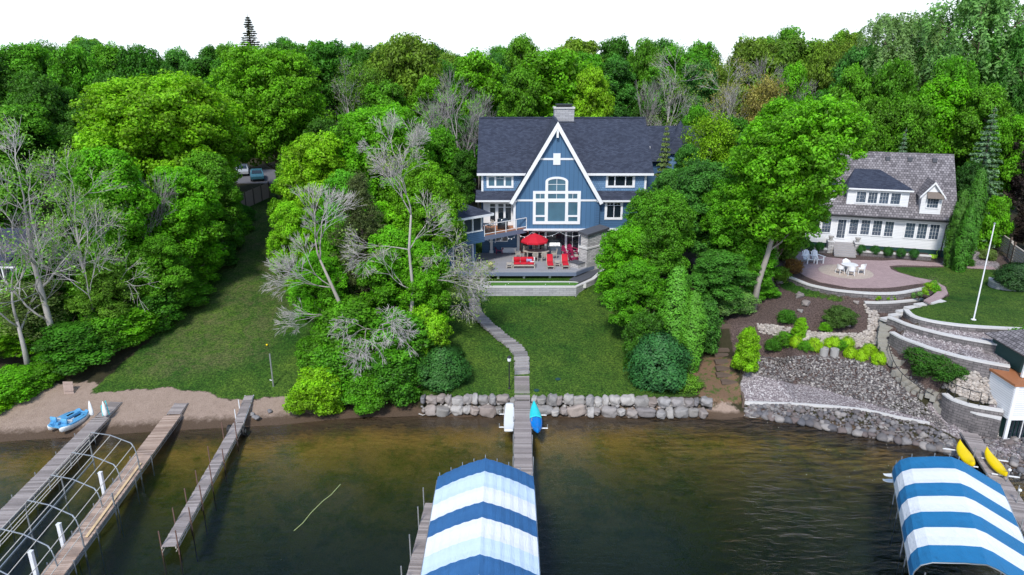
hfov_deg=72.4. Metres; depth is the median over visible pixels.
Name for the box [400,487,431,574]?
dock
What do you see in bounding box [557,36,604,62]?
deciduous tree
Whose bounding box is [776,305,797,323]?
bush
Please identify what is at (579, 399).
boulder
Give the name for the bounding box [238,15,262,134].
spruce tree
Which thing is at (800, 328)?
bush
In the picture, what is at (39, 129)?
deciduous tree
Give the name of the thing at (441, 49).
deciduous tree
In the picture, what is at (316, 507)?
floating line
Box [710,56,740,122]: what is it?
thin leaved tree
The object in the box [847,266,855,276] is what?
patio chair
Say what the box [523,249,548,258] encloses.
dining table
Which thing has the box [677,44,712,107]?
thin leaved tree
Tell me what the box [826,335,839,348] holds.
yellow shrub
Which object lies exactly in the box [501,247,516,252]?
storage bench
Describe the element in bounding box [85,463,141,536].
lumber board
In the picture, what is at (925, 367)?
bush
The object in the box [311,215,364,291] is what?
maple tree
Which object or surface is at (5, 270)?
window
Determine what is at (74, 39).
deciduous tree
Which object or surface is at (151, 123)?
maple tree
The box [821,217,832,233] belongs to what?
window
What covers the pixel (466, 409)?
boulder
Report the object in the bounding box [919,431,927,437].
boulder
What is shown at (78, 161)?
maple tree
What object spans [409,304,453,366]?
bush
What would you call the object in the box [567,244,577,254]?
adirondack chair
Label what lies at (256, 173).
parked car
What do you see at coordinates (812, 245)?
ball shrub
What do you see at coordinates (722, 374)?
timber steps
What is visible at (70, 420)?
pedal boat
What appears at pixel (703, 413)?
boulder
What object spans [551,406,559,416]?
boulder
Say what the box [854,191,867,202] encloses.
window
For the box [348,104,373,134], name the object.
deciduous tree
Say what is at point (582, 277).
gravel strip
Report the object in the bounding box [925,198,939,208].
window
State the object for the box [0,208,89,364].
bare tree
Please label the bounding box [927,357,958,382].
bush
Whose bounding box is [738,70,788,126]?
thin leaved tree
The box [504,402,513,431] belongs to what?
paddle board
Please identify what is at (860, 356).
yellow shrub
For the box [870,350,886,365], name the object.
yellow shrub
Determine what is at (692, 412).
boulder
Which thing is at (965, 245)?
arborvitae
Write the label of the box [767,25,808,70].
deciduous tree
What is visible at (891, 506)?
mooring pole
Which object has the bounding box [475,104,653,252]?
blue house
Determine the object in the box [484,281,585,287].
stone kerb
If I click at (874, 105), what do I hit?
deciduous tree
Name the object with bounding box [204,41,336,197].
maple tree
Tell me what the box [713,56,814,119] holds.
bare tree
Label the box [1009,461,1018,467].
boulder
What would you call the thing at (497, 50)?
deciduous tree
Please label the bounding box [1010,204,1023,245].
purple maple tree
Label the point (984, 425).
retaining wall
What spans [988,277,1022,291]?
stone ring
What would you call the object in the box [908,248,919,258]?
ball shrub
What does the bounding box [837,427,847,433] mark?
boulder
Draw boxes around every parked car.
[235,164,249,174]
[250,168,263,180]
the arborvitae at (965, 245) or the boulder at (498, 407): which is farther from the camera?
the arborvitae at (965, 245)
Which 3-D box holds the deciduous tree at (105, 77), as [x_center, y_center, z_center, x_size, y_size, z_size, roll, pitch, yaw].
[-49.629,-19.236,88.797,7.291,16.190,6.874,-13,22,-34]
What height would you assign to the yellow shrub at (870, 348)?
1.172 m
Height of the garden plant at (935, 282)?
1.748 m
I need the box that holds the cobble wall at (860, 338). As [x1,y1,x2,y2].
[757,304,879,347]
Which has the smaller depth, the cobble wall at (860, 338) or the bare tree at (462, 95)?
the cobble wall at (860, 338)
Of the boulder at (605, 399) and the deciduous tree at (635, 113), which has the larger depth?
the deciduous tree at (635, 113)
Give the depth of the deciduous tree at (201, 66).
94.24 m
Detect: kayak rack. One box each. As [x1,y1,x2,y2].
[942,444,977,467]
[981,457,1020,477]
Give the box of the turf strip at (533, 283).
[491,282,579,285]
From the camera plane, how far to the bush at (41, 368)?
50.52 m
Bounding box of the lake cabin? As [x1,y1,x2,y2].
[0,228,55,297]
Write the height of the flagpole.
7.220 m
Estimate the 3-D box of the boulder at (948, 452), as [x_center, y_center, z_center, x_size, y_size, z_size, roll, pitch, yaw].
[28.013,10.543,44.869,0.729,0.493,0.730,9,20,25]
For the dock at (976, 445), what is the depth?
41.28 m
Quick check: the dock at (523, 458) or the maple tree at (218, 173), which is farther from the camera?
the maple tree at (218, 173)
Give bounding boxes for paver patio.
[796,252,995,303]
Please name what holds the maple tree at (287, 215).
on the ground
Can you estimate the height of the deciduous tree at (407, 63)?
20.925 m
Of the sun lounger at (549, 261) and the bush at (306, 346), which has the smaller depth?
the bush at (306, 346)
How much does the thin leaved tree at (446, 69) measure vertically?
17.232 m
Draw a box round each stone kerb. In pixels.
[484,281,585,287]
[741,391,929,424]
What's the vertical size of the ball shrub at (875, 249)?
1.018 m
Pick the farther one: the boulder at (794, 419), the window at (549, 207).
the window at (549, 207)
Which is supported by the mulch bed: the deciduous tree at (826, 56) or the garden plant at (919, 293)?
the garden plant at (919, 293)
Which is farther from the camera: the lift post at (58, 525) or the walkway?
the walkway
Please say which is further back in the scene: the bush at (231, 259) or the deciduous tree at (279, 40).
the deciduous tree at (279, 40)
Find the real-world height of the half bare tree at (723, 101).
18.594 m
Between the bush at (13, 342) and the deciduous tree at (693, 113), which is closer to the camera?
the bush at (13, 342)
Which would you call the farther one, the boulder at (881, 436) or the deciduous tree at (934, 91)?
the deciduous tree at (934, 91)
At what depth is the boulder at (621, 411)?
49.21 m
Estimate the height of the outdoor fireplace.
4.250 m
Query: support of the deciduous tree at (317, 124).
on the ground
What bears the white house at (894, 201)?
on the ground
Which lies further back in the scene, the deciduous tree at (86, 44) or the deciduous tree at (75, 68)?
the deciduous tree at (86, 44)
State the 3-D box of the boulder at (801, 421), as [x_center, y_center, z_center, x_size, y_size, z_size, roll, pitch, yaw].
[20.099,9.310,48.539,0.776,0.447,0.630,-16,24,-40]
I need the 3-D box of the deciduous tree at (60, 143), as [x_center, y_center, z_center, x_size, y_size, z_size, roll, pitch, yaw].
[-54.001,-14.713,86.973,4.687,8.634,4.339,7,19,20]
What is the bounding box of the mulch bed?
[789,273,932,297]
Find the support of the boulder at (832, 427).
on the ground
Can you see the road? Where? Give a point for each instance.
(270, 176)
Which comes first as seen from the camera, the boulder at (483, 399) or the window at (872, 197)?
the boulder at (483, 399)
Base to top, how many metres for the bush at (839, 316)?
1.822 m
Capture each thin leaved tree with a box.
[0,277,71,353]
[35,36,58,58]
[339,59,393,114]
[438,57,460,116]
[484,46,511,113]
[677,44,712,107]
[678,110,741,166]
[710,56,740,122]
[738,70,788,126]
[834,29,871,56]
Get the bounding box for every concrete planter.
[819,346,828,356]
[830,347,839,357]
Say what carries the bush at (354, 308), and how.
on the ground
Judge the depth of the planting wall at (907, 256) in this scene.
66.61 m
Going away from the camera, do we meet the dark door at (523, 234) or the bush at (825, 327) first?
the bush at (825, 327)
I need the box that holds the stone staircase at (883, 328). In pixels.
[877,299,966,413]
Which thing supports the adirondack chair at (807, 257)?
on the paver patio
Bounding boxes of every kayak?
[530,401,541,432]
[956,440,974,465]
[984,447,1007,476]
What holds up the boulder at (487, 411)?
on the ground
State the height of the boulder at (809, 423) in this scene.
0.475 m
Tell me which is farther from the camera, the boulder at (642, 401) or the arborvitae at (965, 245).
the arborvitae at (965, 245)
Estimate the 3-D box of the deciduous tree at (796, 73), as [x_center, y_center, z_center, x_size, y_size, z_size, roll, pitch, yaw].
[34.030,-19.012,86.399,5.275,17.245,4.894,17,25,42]
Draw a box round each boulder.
[420,394,425,403]
[424,404,436,415]
[426,394,436,404]
[436,393,445,403]
[436,405,449,416]
[445,394,451,405]
[450,405,463,415]
[451,395,463,405]
[463,393,472,403]
[463,405,470,413]
[470,405,478,415]
[472,393,477,404]
[478,394,488,405]
[479,404,496,417]
[489,393,495,405]
[495,405,502,414]
[496,394,509,404]
[510,397,516,402]
[530,405,552,414]
[531,394,536,403]
[537,394,546,404]
[546,393,557,405]
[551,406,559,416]
[557,395,562,405]
[560,406,567,415]
[563,393,573,405]
[567,404,586,416]
[573,395,585,404]
[585,394,594,406]
[587,407,593,417]
[594,396,602,407]
[594,407,600,415]
[601,405,617,417]
[602,394,608,404]
[609,394,620,405]
[617,408,625,415]
[620,394,634,405]
[625,408,637,417]
[634,395,649,407]
[636,407,656,417]
[648,396,656,407]
[656,409,665,419]
[657,396,670,408]
[665,406,673,418]
[671,397,684,406]
[673,406,688,417]
[684,397,693,407]
[688,407,698,417]
[694,397,698,406]
[698,407,708,418]
[699,396,712,407]
[767,415,774,421]
[774,414,784,422]
[784,416,792,423]
[790,416,798,423]
[795,291,804,297]
[797,417,805,425]
[801,300,810,305]
[805,419,813,426]
[813,421,821,429]
[821,423,829,430]
[827,423,837,431]
[829,414,835,420]
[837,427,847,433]
[845,427,851,434]
[851,428,862,436]
[862,431,867,437]
[867,432,876,436]
[868,427,876,432]
[876,432,887,441]
[887,435,893,442]
[893,435,901,444]
[901,436,911,444]
[912,439,918,445]
[918,441,927,450]
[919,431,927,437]
[925,443,936,451]
[934,444,945,452]
[943,447,955,456]
[1003,439,1014,445]
[1009,456,1018,462]
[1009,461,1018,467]
[1016,467,1023,473]
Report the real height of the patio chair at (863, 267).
0.922 m
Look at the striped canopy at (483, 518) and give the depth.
32.09 m
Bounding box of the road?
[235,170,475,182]
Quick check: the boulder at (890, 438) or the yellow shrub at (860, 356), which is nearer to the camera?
the boulder at (890, 438)
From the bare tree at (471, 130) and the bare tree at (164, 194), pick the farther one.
the bare tree at (471, 130)
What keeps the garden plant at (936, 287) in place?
on the mulch bed
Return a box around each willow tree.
[855,9,952,97]
[907,0,1023,114]
[975,25,1023,158]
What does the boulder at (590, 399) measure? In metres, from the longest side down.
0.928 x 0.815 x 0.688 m
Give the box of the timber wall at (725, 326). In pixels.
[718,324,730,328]
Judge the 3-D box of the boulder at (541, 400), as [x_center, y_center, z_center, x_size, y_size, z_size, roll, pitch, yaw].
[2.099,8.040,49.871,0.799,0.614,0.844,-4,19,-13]
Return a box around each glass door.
[488,202,512,224]
[532,231,579,252]
[835,218,847,238]
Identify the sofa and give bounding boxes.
[512,257,534,268]
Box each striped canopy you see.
[420,455,539,574]
[890,453,1023,574]
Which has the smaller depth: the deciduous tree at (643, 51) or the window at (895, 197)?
the window at (895, 197)
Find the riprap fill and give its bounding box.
[744,404,1023,479]
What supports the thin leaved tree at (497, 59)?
on the ground
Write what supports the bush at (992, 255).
on the ground
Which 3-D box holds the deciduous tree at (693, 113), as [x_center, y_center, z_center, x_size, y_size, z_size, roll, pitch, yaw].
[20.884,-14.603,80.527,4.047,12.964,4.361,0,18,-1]
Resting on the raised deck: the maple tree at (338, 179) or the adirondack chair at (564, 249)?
the adirondack chair at (564, 249)
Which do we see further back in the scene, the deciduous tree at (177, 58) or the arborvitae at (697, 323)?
the deciduous tree at (177, 58)
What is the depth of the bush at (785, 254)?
65.46 m
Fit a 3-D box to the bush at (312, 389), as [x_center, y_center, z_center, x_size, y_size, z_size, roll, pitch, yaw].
[-13.970,7.411,49.226,4.466,4.232,4.152,-9,20,-25]
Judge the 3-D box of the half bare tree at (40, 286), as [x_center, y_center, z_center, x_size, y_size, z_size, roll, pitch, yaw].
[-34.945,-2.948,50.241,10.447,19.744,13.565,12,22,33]
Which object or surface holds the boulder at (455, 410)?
on the ground
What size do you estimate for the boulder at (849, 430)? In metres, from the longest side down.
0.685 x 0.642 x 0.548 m
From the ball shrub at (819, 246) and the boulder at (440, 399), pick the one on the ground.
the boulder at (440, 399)
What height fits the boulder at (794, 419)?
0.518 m
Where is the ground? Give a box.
[0,72,1023,574]
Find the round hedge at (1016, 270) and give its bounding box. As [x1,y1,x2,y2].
[991,261,1023,291]
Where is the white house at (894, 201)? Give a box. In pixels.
[805,151,956,257]
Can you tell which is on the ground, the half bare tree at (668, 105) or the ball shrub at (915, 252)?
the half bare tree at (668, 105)
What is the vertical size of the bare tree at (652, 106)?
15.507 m
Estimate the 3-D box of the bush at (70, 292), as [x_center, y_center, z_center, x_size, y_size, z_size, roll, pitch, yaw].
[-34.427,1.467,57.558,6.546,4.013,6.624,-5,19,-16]
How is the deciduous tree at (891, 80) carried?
on the ground
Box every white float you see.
[882,479,892,482]
[883,473,891,476]
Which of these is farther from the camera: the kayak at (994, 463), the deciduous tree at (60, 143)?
the deciduous tree at (60, 143)
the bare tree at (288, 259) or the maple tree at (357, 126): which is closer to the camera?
the bare tree at (288, 259)
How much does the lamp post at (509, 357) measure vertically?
2.620 m
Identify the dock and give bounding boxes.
[0,418,109,558]
[41,414,181,574]
[158,421,244,574]
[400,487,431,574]
[513,400,533,475]
[960,432,1023,533]
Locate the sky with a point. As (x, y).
(458, 26)
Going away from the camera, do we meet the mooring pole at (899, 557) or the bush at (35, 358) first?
the mooring pole at (899, 557)
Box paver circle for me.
[818,265,873,278]
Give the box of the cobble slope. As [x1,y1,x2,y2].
[753,355,948,428]
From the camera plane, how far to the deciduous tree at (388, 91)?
86.01 m
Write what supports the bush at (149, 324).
on the ground
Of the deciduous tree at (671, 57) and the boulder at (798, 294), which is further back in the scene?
the deciduous tree at (671, 57)
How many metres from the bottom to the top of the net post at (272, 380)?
2.634 m
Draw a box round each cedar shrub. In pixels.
[414,344,474,393]
[623,329,694,393]
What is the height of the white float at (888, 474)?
0.175 m
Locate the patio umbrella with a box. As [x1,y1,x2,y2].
[521,232,547,258]
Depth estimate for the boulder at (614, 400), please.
49.51 m
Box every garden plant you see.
[915,289,927,299]
[916,273,942,289]
[922,286,935,299]
[927,272,942,284]
[930,280,945,292]
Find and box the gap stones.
[421,396,692,415]
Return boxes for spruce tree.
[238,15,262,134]
[651,122,671,184]
[898,127,907,152]
[966,106,1003,247]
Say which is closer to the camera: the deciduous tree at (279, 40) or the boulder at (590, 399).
the boulder at (590, 399)
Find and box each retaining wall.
[480,269,603,296]
[787,276,922,300]
[864,298,923,313]
[886,316,996,353]
[888,331,1009,379]
[903,309,1021,332]
[940,393,1003,431]
[967,411,1001,439]
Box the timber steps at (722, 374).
[713,348,736,384]
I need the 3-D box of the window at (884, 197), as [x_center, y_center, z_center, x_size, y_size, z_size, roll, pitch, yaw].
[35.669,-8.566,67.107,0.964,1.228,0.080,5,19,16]
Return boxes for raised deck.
[450,253,593,278]
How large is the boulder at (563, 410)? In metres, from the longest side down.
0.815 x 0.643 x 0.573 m
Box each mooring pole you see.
[888,490,894,521]
[896,541,903,574]
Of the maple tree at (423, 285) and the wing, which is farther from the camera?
the wing
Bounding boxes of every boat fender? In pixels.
[88,401,93,415]
[102,401,106,415]
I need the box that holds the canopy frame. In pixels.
[0,432,144,574]
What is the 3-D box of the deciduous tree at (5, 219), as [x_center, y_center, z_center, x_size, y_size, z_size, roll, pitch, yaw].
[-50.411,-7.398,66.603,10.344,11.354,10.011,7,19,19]
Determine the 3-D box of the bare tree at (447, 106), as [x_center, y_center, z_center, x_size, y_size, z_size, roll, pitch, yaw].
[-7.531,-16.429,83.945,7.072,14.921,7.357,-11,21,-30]
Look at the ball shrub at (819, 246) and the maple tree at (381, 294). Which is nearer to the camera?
the maple tree at (381, 294)
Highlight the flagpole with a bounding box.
[971,223,995,320]
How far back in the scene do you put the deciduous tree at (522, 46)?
104.90 m
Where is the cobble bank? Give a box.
[941,371,996,404]
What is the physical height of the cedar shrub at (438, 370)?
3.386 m
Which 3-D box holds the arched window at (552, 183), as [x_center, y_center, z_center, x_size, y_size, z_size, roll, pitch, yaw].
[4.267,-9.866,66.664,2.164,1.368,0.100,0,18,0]
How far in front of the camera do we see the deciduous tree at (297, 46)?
146.89 m
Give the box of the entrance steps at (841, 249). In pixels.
[826,239,861,257]
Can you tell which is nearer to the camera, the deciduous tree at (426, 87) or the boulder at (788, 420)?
the boulder at (788, 420)
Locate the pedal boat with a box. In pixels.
[47,408,88,431]
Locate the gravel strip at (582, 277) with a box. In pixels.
[569,269,599,283]
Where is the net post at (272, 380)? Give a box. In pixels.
[269,354,273,386]
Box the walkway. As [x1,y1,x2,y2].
[468,282,529,374]
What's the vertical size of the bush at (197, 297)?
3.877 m
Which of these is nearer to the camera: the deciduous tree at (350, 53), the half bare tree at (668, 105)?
the half bare tree at (668, 105)
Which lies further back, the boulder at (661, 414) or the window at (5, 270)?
the window at (5, 270)
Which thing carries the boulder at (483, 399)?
on the ground
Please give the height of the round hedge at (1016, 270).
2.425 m
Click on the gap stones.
(497, 403)
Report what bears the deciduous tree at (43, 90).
on the ground
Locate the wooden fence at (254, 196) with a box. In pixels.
[241,181,269,206]
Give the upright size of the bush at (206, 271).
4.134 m
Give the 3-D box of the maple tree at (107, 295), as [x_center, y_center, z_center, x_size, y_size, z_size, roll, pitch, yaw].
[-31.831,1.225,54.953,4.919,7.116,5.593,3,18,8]
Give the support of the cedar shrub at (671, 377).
on the ground
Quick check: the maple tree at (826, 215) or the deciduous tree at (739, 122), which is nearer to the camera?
the maple tree at (826, 215)
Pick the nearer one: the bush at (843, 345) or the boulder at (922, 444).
the boulder at (922, 444)
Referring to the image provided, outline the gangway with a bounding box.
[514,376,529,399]
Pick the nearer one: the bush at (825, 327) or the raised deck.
the bush at (825, 327)
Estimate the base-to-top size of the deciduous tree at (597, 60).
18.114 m
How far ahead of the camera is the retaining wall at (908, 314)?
50.16 m
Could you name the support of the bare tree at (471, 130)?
on the ground
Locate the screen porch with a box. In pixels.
[417,203,493,270]
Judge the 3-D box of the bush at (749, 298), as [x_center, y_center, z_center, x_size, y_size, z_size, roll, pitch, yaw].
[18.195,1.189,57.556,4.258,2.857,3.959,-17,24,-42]
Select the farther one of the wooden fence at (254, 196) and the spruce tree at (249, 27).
the spruce tree at (249, 27)
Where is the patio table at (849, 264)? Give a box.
[841,262,857,272]
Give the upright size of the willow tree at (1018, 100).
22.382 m
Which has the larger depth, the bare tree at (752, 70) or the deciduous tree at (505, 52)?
the deciduous tree at (505, 52)
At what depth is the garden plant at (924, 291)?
56.33 m
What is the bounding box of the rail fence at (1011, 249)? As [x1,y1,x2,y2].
[996,235,1023,262]
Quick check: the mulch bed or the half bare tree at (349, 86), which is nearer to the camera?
the mulch bed
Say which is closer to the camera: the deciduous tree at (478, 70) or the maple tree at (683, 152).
the maple tree at (683, 152)
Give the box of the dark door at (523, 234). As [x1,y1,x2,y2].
[520,231,528,252]
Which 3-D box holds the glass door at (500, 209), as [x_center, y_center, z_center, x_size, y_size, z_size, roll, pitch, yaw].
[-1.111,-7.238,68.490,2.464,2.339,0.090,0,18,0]
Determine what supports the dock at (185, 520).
in the water
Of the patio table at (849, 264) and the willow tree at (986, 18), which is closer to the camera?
the patio table at (849, 264)
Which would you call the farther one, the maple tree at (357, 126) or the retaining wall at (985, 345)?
the maple tree at (357, 126)
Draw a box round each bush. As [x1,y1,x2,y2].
[0,299,61,347]
[0,362,46,403]
[0,396,19,413]
[21,361,65,392]
[23,306,78,354]
[28,320,124,375]
[30,350,58,363]
[57,283,89,317]
[77,310,144,352]
[109,307,160,347]
[129,288,190,331]
[164,267,216,307]
[186,250,224,286]
[198,238,239,265]
[228,221,249,248]
[235,204,257,220]
[282,366,345,415]
[293,335,322,368]
[308,293,380,370]
[309,342,374,404]
[341,369,389,414]
[360,347,430,407]
[363,307,433,378]
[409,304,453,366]
[621,303,665,371]
[677,370,709,394]
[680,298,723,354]
[713,286,761,316]
[730,326,760,374]
[752,281,781,299]
[763,334,783,350]
[773,266,792,282]
[773,327,793,347]
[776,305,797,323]
[779,248,797,260]
[782,257,805,273]
[790,317,808,337]
[796,340,813,352]
[817,321,832,331]
[822,304,860,327]
[836,339,848,350]
[901,340,934,363]
[910,362,932,377]
[912,353,957,374]
[926,342,957,368]
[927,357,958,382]
[941,356,969,379]
[968,258,975,266]
[976,194,1014,251]
[977,244,997,260]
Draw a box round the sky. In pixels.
[0,0,1023,64]
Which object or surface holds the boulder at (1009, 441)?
on the ground
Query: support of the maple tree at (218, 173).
on the ground
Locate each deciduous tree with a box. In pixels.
[0,39,55,98]
[0,59,15,182]
[0,69,79,151]
[0,101,63,204]
[0,152,52,232]
[14,158,51,209]
[45,43,111,98]
[55,107,98,161]
[57,137,65,162]
[58,87,85,121]
[65,35,99,51]
[72,37,104,61]
[86,69,125,91]
[90,40,125,73]
[111,43,177,79]
[163,46,193,75]
[181,54,223,91]
[198,44,217,61]
[214,41,237,81]
[258,41,278,49]
[269,41,307,59]
[271,36,291,44]
[282,39,307,51]
[299,39,336,115]
[300,116,340,141]
[303,38,355,125]
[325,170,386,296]
[336,47,356,109]
[342,46,355,99]
[348,40,365,50]
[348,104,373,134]
[352,45,383,103]
[360,79,406,109]
[363,31,450,115]
[402,74,448,128]
[425,129,457,198]
[428,42,448,57]
[430,124,460,193]
[439,50,456,110]
[443,47,506,189]
[447,112,480,203]
[451,149,476,202]
[489,44,506,82]
[496,64,540,116]
[498,33,540,107]
[499,43,511,88]
[514,47,614,116]
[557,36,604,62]
[572,51,604,72]
[572,64,614,116]
[598,33,630,62]
[602,53,639,116]
[626,37,660,113]
[631,100,671,125]
[645,42,696,125]
[652,37,674,54]
[678,59,718,130]
[682,103,709,153]
[688,38,721,81]
[711,114,748,162]
[720,35,785,123]
[728,130,746,175]
[756,34,774,41]
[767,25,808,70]
[772,34,819,84]
[776,60,813,103]
[783,94,796,101]
[799,39,843,96]
[808,88,833,106]
[828,42,880,87]
[828,62,873,105]
[829,28,865,47]
[853,94,897,151]
[866,57,920,106]
[874,94,940,152]
[914,74,973,153]
[930,54,983,177]
[943,82,1020,173]
[955,160,990,214]
[975,113,1023,209]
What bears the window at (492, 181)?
in the blue house at (563, 170)
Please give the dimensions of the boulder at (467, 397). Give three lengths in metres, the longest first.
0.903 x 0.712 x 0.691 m
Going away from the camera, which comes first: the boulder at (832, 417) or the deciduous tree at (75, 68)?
the boulder at (832, 417)
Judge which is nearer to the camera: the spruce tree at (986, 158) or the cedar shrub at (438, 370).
the cedar shrub at (438, 370)
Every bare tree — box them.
[0,105,132,325]
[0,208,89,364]
[19,138,164,319]
[115,170,179,239]
[258,182,362,335]
[323,51,373,121]
[327,304,416,377]
[331,136,496,313]
[356,108,430,168]
[414,86,484,130]
[415,226,498,326]
[417,67,493,149]
[443,111,482,208]
[634,77,674,125]
[645,39,708,125]
[696,55,752,121]
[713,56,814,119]
[781,76,819,101]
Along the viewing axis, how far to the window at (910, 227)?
66.94 m
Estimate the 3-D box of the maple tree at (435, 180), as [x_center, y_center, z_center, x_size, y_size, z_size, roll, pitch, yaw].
[-7.498,-4.922,61.319,7.159,12.707,7.065,6,19,19]
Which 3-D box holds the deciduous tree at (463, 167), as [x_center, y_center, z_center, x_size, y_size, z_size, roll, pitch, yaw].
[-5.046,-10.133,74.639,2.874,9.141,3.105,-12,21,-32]
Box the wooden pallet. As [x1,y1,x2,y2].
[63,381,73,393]
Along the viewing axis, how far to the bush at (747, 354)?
50.60 m
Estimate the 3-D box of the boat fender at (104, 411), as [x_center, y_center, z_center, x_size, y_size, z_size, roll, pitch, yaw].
[-27.899,8.290,47.865,0.320,1.150,0.176,0,18,0]
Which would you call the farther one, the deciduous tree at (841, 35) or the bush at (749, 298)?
the deciduous tree at (841, 35)
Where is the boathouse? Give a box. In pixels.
[985,329,1023,438]
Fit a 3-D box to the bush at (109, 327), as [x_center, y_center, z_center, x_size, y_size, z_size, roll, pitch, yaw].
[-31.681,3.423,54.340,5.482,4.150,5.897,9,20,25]
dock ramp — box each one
[95,402,121,417]
[167,403,188,414]
[234,395,253,422]
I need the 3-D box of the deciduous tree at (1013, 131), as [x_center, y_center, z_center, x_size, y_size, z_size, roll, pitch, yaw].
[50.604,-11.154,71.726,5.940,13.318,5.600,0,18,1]
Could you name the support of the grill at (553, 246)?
on the raised deck
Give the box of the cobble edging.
[894,366,941,400]
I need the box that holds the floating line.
[294,484,340,530]
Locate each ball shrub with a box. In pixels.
[805,241,815,250]
[814,242,824,251]
[856,244,866,253]
[869,245,880,254]
[883,246,893,256]
[895,247,906,257]
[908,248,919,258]
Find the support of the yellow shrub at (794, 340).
on the ground
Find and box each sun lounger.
[546,254,553,268]
[561,254,569,268]
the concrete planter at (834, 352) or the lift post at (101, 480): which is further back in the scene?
the concrete planter at (834, 352)
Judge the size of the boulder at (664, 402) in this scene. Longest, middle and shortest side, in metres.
1.018 x 0.884 x 0.796 m
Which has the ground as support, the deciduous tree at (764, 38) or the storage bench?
the deciduous tree at (764, 38)
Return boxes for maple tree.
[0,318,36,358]
[5,239,86,306]
[45,149,97,262]
[56,69,251,191]
[63,260,141,322]
[69,145,161,285]
[122,232,194,301]
[146,164,229,270]
[179,149,246,240]
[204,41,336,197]
[265,155,291,216]
[265,200,319,304]
[276,130,350,220]
[284,250,351,334]
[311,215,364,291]
[312,168,375,295]
[329,99,436,205]
[353,224,428,311]
[360,199,404,291]
[388,158,468,292]
[395,239,454,324]
[593,225,659,307]
[597,259,666,325]
[623,185,698,276]
[649,168,697,278]
[662,157,733,269]
[673,142,700,170]
[686,249,757,309]
[699,176,778,283]
[720,93,879,310]
[732,241,782,290]
[733,111,832,283]
[764,214,821,266]
[998,135,1023,211]
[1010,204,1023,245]
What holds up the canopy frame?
in the water
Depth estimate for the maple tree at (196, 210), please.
59.63 m
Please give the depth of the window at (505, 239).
69.80 m
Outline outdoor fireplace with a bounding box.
[569,224,609,271]
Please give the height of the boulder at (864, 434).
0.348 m
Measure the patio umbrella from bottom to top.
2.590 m
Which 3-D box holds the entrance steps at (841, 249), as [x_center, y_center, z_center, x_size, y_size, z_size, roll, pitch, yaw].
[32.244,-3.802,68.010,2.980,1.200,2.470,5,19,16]
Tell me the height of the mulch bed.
0.100 m
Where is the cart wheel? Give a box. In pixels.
[240,426,246,435]
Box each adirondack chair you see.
[561,245,571,254]
[566,253,577,260]
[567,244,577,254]
[801,249,815,263]
[810,249,825,263]
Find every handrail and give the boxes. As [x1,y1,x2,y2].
[887,344,933,403]
[946,380,981,404]
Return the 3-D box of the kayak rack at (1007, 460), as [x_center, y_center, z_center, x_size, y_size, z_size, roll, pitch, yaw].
[29.315,10.692,42.008,1.442,0.300,1.862,5,19,15]
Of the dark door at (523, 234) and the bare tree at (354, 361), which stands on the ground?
the bare tree at (354, 361)
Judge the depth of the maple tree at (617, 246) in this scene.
56.96 m
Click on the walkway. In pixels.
(521, 357)
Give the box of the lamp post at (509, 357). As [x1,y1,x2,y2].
[507,355,511,388]
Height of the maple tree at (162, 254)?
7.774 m
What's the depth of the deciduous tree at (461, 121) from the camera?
80.60 m
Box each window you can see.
[0,268,11,280]
[486,176,512,187]
[495,236,507,241]
[533,191,580,223]
[545,177,567,190]
[604,202,622,219]
[605,176,634,187]
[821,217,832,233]
[847,218,859,234]
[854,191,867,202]
[859,219,871,235]
[866,191,878,203]
[870,219,883,236]
[878,192,890,204]
[882,220,895,237]
[889,192,901,204]
[903,222,916,238]
[915,222,928,239]
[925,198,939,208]
[927,223,940,240]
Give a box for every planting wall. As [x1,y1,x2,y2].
[800,247,826,253]
[860,250,931,260]
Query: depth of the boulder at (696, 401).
49.38 m
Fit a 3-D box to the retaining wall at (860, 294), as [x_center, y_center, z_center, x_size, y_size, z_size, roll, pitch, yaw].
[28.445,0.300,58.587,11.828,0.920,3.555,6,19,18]
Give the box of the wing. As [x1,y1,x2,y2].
[647,120,704,190]
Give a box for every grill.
[497,218,507,229]
[547,242,561,254]
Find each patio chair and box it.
[835,264,844,272]
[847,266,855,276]
[857,264,866,274]
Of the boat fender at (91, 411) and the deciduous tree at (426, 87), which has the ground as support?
the deciduous tree at (426, 87)
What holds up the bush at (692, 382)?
on the ground
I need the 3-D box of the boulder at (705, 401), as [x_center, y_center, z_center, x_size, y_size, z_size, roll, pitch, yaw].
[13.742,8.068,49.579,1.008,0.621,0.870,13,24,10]
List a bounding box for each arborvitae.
[656,264,692,358]
[679,290,708,372]
[942,188,970,267]
[951,205,977,272]
[968,168,988,258]
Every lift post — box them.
[27,550,39,574]
[55,522,65,547]
[97,471,105,494]
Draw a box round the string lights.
[489,232,579,242]
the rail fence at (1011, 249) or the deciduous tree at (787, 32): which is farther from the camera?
the deciduous tree at (787, 32)
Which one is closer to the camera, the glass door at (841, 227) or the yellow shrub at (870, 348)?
the yellow shrub at (870, 348)
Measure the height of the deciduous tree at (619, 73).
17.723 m
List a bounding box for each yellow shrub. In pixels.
[789,335,802,347]
[809,337,823,352]
[824,337,833,347]
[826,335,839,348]
[841,335,854,347]
[843,346,857,358]
[854,348,869,361]
[862,342,877,355]
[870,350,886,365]

